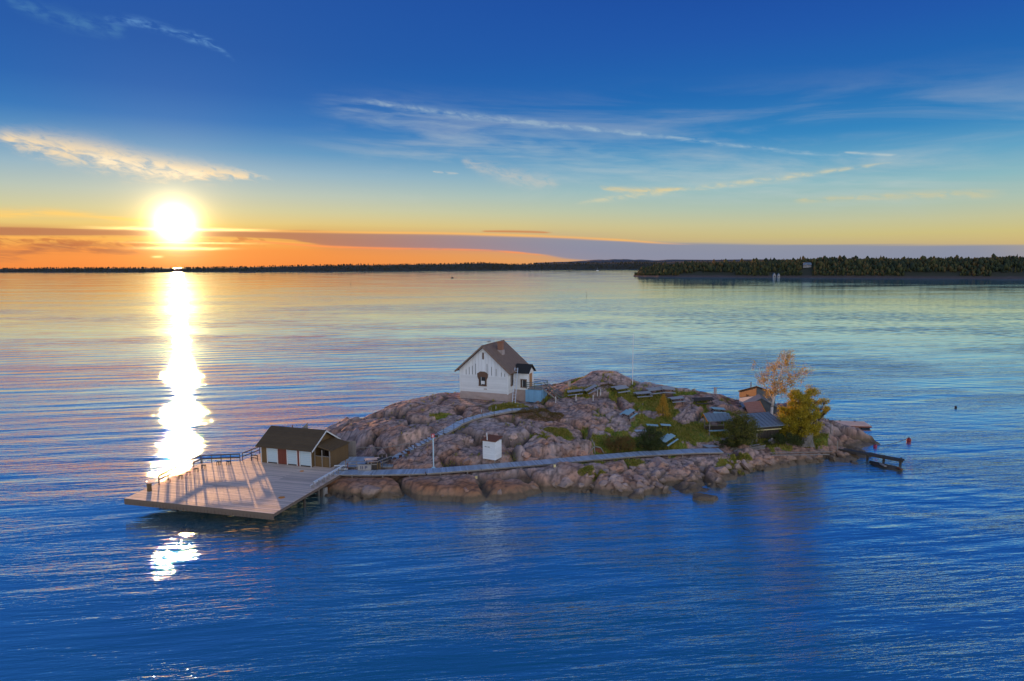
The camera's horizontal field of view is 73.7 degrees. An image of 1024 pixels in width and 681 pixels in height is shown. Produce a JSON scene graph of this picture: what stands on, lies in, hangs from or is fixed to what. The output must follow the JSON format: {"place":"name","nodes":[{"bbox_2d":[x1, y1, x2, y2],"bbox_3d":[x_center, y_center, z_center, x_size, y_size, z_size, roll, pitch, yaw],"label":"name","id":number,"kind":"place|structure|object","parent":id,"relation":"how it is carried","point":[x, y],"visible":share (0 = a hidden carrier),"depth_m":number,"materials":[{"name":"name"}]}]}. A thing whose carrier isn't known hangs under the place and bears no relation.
{"place":"outdoors","nodes":[
{"label":"outdoors","id":0,"kind":"place"},
{"bbox_2d":[0,261,738,271],"bbox_3d":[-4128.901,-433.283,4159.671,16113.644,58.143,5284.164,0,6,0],"label":"shore","id":1,"kind":"structure","parent":0,"point":[433,268],"depth_m":4210.66,"materials":[{"name":"green"}]},
{"bbox_2d":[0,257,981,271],"bbox_3d":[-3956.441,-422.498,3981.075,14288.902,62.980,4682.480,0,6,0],"label":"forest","id":2,"kind":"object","parent":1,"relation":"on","point":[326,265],"visible":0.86,"depth_m":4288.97,"materials":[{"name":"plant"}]},
{"bbox_2d":[0,269,1023,680],"bbox_3d":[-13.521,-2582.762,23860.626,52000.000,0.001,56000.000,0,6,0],"label":"water","id":3,"kind":"structure","parent":0,"point":[116,389],"depth_m":73.26,"materials":[{"name":"blue liquid"}]},
{"bbox_2d":[124,453,348,519],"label":"bathing deck","id":4,"kind":"structure","parent":3,"relation":"in","point":[253,488],"depth_m":75.31,"materials":[{"name":"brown pale weathered wood planks"}]},
{"bbox_2d":[146,483,151,491],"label":"bollard box","id":5,"kind":"object","parent":4,"relation":"on","point":[149,487],"visible":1,"depth_m":74.54,"materials":[{"name":"brown wood"}]},
{"bbox_2d":[158,455,201,484],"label":"deck railing","id":6,"kind":"object","parent":4,"relation":"on","point":[185,466],"visible":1,"depth_m":80.62,"materials":[{"name":"grey wood"}]},
{"bbox_2d":[201,454,239,462],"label":"deck railing","id":7,"kind":"object","parent":4,"relation":"on","point":[221,458],"visible":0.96,"depth_m":85.49,"materials":[{"name":"grey wood"}]},
{"bbox_2d":[242,447,259,460],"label":"deck railing","id":8,"kind":"object","parent":4,"relation":"on","point":[251,452],"visible":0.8,"depth_m":87.63,"materials":[{"name":"grey wood"}]},
{"bbox_2d":[255,423,349,467],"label":"changing shed","id":9,"kind":"structure","parent":4,"relation":"on","point":[303,446],"depth_m":84.59,"materials":[{"name":"brown wood"}]},
{"bbox_2d":[278,449,286,463],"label":"door","id":10,"kind":"structure","parent":9,"relation":"in","point":[282,455],"depth_m":84.46,"materials":[{"name":"red paint"}]},
{"bbox_2d":[310,465,343,487],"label":"white handrail","id":11,"kind":"object","parent":4,"relation":"on","point":[326,475],"visible":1,"depth_m":78.30,"materials":[{"name":"paint"}]},
{"bbox_2d":[334,460,347,469],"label":"steps","id":12,"kind":"structure","parent":4,"relation":"on","point":[342,467],"depth_m":82.11,"materials":[{"name":"white paint"}]},
{"bbox_2d":[692,492,717,500],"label":"shore rock","id":13,"kind":"object","parent":3,"relation":"in","point":[701,497],"visible":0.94,"depth_m":75.71,"materials":[{"name":"stone"}]},
{"bbox_2d":[634,263,1023,278],"bbox_3d":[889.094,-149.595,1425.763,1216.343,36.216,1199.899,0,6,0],"label":"headland","id":14,"kind":"structure","parent":3,"relation":"in","point":[807,273],"depth_m":1276.10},
{"bbox_2d":[803,262,811,267],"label":"villa","id":15,"kind":"object","parent":14,"relation":"on","point":[807,265],"visible":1,"depth_m":1363.02,"materials":[{"name":"concrete"}]},
{"bbox_2d":[634,253,1023,275],"bbox_3d":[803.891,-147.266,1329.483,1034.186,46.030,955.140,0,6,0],"label":"headland forest","id":16,"kind":"object","parent":14,"relation":"on","point":[864,266],"visible":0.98,"depth_m":1324.00,"materials":[{"name":"green plant"}]},
{"bbox_2d":[837,420,871,427],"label":"swimming pontoon","id":17,"kind":"object","parent":3,"relation":"on","point":[861,424],"visible":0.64,"depth_m":110.12,"materials":[{"name":"grey wood"}]},
{"bbox_2d":[838,447,904,465],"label":"dark jetty","id":18,"kind":"object","parent":3,"relation":"in","point":[883,457],"visible":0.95,"depth_m":90.48,"materials":[{"name":"brown wood"}]},
{"bbox_2d":[869,461,902,471],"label":"log boom","id":19,"kind":"object","parent":3,"relation":"on","point":[882,465],"visible":1,"depth_m":87.49,"materials":[{"name":"brown wood"}]},
{"bbox_2d":[0,0,1023,268],"label":"sky","id":20,"kind":"structure","parent":0,"point":[134,133],"materials":[{"name":"blue"}]},
{"bbox_2d":[325,370,879,502],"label":"rocky ground","id":21,"kind":"structure","parent":0,"point":[659,475],"depth_m":88.09,"materials":[{"name":"stone"}]},
{"bbox_2d":[347,441,355,456],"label":"plank screen","id":22,"kind":"object","parent":21,"relation":"on","point":[352,448],"visible":0.36,"depth_m":87.82,"materials":[{"name":"grey wood"}]},
{"bbox_2d":[339,457,397,469],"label":"terrace","id":23,"kind":"structure","parent":21,"relation":"on","point":[363,459],"depth_m":84.80,"materials":[{"name":"grey wood"}]},
{"bbox_2d":[345,456,391,468],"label":"terrace railing","id":24,"kind":"object","parent":23,"relation":"on","point":[356,464],"visible":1,"depth_m":81.87,"materials":[{"name":"grey wood"}]},
{"bbox_2d":[364,457,378,463],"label":"picnic table","id":25,"kind":"object","parent":23,"relation":"on","point":[373,458],"visible":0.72,"depth_m":83.61,"materials":[{"name":"grey wood"}]},
{"bbox_2d":[368,462,380,469],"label":"bar counter","id":26,"kind":"object","parent":23,"relation":"on","point":[378,466],"visible":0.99,"depth_m":81.93,"materials":[{"name":"brown wood"}]},
{"bbox_2d":[377,457,392,463],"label":"picnic table","id":27,"kind":"object","parent":23,"relation":"on","point":[389,458],"visible":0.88,"depth_m":83.29,"materials":[{"name":"grey wood"}]},
{"bbox_2d":[356,443,409,453],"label":"terrace railing","id":28,"kind":"object","parent":21,"relation":"on","point":[382,448],"visible":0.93,"depth_m":88.65,"materials":[{"name":"grey wood"}]},
{"bbox_2d":[431,434,437,467],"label":"lifebuoy pole","id":29,"kind":"object","parent":21,"relation":"on","point":[433,435],"visible":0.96,"depth_m":82.58,"materials":[{"name":"white paint"}]},
{"bbox_2d":[393,407,537,457],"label":"stair walkway","id":30,"kind":"structure","parent":21,"relation":"on","point":[456,425],"depth_m":92.09,"materials":[{"name":"grey wood"}]},
{"bbox_2d":[481,433,502,462],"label":"white hut","id":31,"kind":"object","parent":21,"relation":"on","point":[492,447],"visible":0.96,"depth_m":83.41,"materials":[{"name":"paint"}]},
{"bbox_2d":[454,340,561,401],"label":"white house","id":32,"kind":"structure","parent":21,"relation":"on","point":[487,371],"depth_m":102.75,"materials":[{"name":"paint"}]},
{"bbox_2d":[477,371,487,385],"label":"window","id":33,"kind":"structure","parent":32,"relation":"in","point":[482,376],"depth_m":102.65,"materials":[{"name":"brown glass"}]},
{"bbox_2d":[520,379,526,387],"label":"window","id":34,"kind":"structure","parent":32,"relation":"in","point":[523,381],"depth_m":102.75,"materials":[{"name":"white glass"}]},
{"bbox_2d":[529,373,531,385],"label":"door","id":35,"kind":"structure","parent":32,"relation":"in","point":[530,375],"depth_m":103.45,"materials":[{"name":"orange wood"}]},
{"bbox_2d":[488,402,528,409],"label":"grass bush","id":36,"kind":"object","parent":21,"relation":"on","point":[510,405],"visible":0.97,"depth_m":97.47,"materials":[{"name":"green plant"}]},
{"bbox_2d":[512,368,517,402],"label":"ladder","id":37,"kind":"object","parent":21,"relation":"on","point":[514,385],"visible":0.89,"depth_m":100.52,"materials":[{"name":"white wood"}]},
{"bbox_2d":[332,448,722,477],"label":"long boardwalk","id":38,"kind":"structure","parent":21,"relation":"on","point":[485,467],"depth_m":82.77,"materials":[{"name":"grey wood"}]},
{"bbox_2d":[358,465,370,470],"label":"sign board","id":39,"kind":"object","parent":38,"relation":"attached to","point":[365,467],"visible":1,"depth_m":81.48,"materials":[{"name":"wood"}]},
{"bbox_2d":[513,406,564,421],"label":"heather bush","id":40,"kind":"object","parent":21,"relation":"on","point":[550,413],"visible":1,"depth_m":94.85,"materials":[{"name":"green plant"}]},
{"bbox_2d":[543,426,571,435],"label":"grass bush","id":41,"kind":"object","parent":21,"relation":"on","point":[558,430],"visible":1,"depth_m":90.78,"materials":[{"name":"green plant"}]},
{"bbox_2d":[567,389,582,395],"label":"picnic table","id":42,"kind":"object","parent":21,"relation":"on","point":[575,390],"visible":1,"depth_m":102.31,"materials":[{"name":"grey wood"}]},
{"bbox_2d":[351,370,829,474],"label":"grass","id":43,"kind":"structure","parent":21,"relation":"on","point":[654,402],"depth_m":94.39,"materials":[{"name":"green plant"}]},
{"bbox_2d":[577,465,605,480],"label":"grass bush","id":44,"kind":"object","parent":21,"relation":"on","point":[588,468],"visible":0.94,"depth_m":79.97,"materials":[{"name":"green plant"}]},
{"bbox_2d":[583,384,599,395],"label":"picnic table","id":45,"kind":"object","parent":21,"relation":"on","point":[590,387],"visible":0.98,"depth_m":102.75,"materials":[{"name":"grey wood"}]},
{"bbox_2d":[588,440,604,453],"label":"driftwood root","id":46,"kind":"object","parent":21,"relation":"on","point":[599,449],"visible":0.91,"depth_m":87.12,"materials":[{"name":"brown wood"}]},
{"bbox_2d":[601,383,614,388],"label":"picnic table","id":47,"kind":"object","parent":21,"relation":"on","point":[607,384],"visible":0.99,"depth_m":104.50,"materials":[{"name":"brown wood"}]},
{"bbox_2d":[603,435,635,452],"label":"olive bush","id":48,"kind":"object","parent":21,"relation":"on","point":[621,440],"visible":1,"depth_m":87.86,"materials":[{"name":"green plant"}]},
{"bbox_2d":[611,385,629,395],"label":"picnic table","id":49,"kind":"object","parent":21,"relation":"on","point":[620,387],"visible":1,"depth_m":102.96,"materials":[{"name":"grey wood"}]},
{"bbox_2d":[620,408,637,420],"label":"picnic table","id":50,"kind":"object","parent":21,"relation":"on","point":[628,411],"visible":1,"depth_m":95.49,"materials":[{"name":"teal paint"}]},
{"bbox_2d":[633,391,650,399],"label":"picnic table","id":51,"kind":"object","parent":21,"relation":"on","point":[646,392],"visible":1,"depth_m":103.41,"materials":[{"name":"grey wood"}]},
{"bbox_2d":[634,425,666,450],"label":"juniper bush","id":52,"kind":"object","parent":21,"relation":"on","point":[652,443],"visible":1,"depth_m":88.54,"materials":[{"name":"green plant"}]},
{"bbox_2d":[645,387,663,394],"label":"picnic table","id":53,"kind":"object","parent":21,"relation":"on","point":[654,389],"visible":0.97,"depth_m":104.25,"materials":[{"name":"grey wood"}]},
{"bbox_2d":[656,394,670,416],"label":"golden spruce","id":54,"kind":"object","parent":21,"relation":"on","point":[662,401],"visible":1,"depth_m":97.53,"materials":[{"name":"yellow plant"}]},
{"bbox_2d":[659,386,675,395],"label":"picnic table","id":55,"kind":"object","parent":21,"relation":"on","point":[669,388],"visible":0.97,"depth_m":104.53,"materials":[{"name":"grey wood"}]},
{"bbox_2d":[660,433,678,447],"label":"picnic table","id":56,"kind":"object","parent":21,"relation":"on","point":[666,438],"visible":0.86,"depth_m":89.75,"materials":[{"name":"teal paint"}]},
{"bbox_2d":[667,396,685,405],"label":"picnic table","id":57,"kind":"object","parent":21,"relation":"on","point":[677,397],"visible":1,"depth_m":102.04,"materials":[{"name":"grey wood"}]},
{"bbox_2d":[692,397,714,404],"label":"picnic table","id":58,"kind":"object","parent":21,"relation":"on","point":[702,399],"visible":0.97,"depth_m":101.84,"materials":[{"name":"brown wood"}]},
{"bbox_2d":[703,444,717,447],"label":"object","id":59,"kind":"structure","parent":21,"relation":"on","point":[707,446],"depth_m":90.22,"materials":[{"name":"grey wood"}]},
{"bbox_2d":[701,413,731,434],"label":"table shelter","id":60,"kind":"object","parent":21,"relation":"on","point":[711,417],"visible":0.8,"depth_m":93.01,"materials":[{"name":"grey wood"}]},
{"bbox_2d":[709,407,725,412],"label":"picnic table","id":61,"kind":"object","parent":21,"relation":"on","point":[718,408],"visible":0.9,"depth_m":99.09,"materials":[{"name":"teal paint"}]},
{"bbox_2d":[713,435,753,448],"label":"shade bush","id":62,"kind":"object","parent":21,"relation":"on","point":[727,442],"visible":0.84,"depth_m":89.99,"materials":[{"name":"green plant"}]},
{"bbox_2d":[721,409,762,445],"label":"bush","id":63,"kind":"object","parent":21,"relation":"on","point":[741,422],"visible":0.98,"depth_m":89.71,"materials":[{"name":"green plant"}]},
{"bbox_2d":[729,452,755,469],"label":"grass bush","id":64,"kind":"object","parent":21,"relation":"on","point":[745,456],"visible":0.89,"depth_m":86.73,"materials":[{"name":"green plant"}]},
{"bbox_2d":[729,443,765,451],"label":"drift planks","id":65,"kind":"object","parent":21,"relation":"on","point":[755,447],"visible":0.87,"depth_m":90.11,"materials":[{"name":"grey wood"}]},
{"bbox_2d":[744,401,765,412],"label":"tile roof shelter","id":66,"kind":"object","parent":21,"relation":"on","point":[754,407],"visible":0.7,"depth_m":100.32,"materials":[{"name":"red tile"}]},
{"bbox_2d":[738,385,778,404],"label":"brown hut","id":67,"kind":"object","parent":21,"relation":"on","point":[746,393],"visible":0.45,"depth_m":106.63,"materials":[{"name":"orange wood"}]},
{"bbox_2d":[740,394,778,412],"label":"grey hut","id":68,"kind":"object","parent":21,"relation":"on","point":[766,403],"visible":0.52,"depth_m":101.38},
{"bbox_2d":[737,412,785,439],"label":"shed","id":69,"kind":"object","parent":21,"relation":"on","point":[769,424],"visible":0.69,"depth_m":93.85,"materials":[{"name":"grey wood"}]},
{"bbox_2d":[751,350,813,414],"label":"birch tree","id":70,"kind":"object","parent":21,"relation":"on","point":[783,388],"visible":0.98,"depth_m":99.66,"materials":[{"name":"orange plant"}]},
{"bbox_2d":[762,431,803,445],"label":"shade bush","id":71,"kind":"object","parent":21,"relation":"on","point":[781,438],"visible":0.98,"depth_m":91.95,"materials":[{"name":"green plant"}]},
{"bbox_2d":[775,388,824,439],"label":"yellow tree","id":72,"kind":"object","parent":21,"relation":"on","point":[802,408],"visible":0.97,"depth_m":93.47,"materials":[{"name":"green plant"}]},
{"bbox_2d":[771,451,831,455],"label":"drift planks","id":73,"kind":"object","parent":21,"relation":"on","point":[801,452],"visible":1,"depth_m":89.75,"materials":[{"name":"grey wood"}]},
{"bbox_2d":[800,433,814,446],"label":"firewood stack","id":74,"kind":"object","parent":21,"relation":"on","point":[807,441],"visible":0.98,"depth_m":92.22,"materials":[{"name":"grey wood"}]},
{"bbox_2d":[804,384,830,422],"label":"alder tree","id":75,"kind":"object","parent":21,"relation":"on","point":[825,409],"visible":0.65,"depth_m":99.08,"materials":[{"name":"yellow plant"}]},
{"bbox_2d":[538,259,796,263],"bbox_3d":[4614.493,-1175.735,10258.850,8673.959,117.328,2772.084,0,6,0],"label":"distant hills","id":76,"kind":"structure","parent":0,"point":[619,260],"depth_m":9485.70,"materials":[{"name":"green"}]}
]}

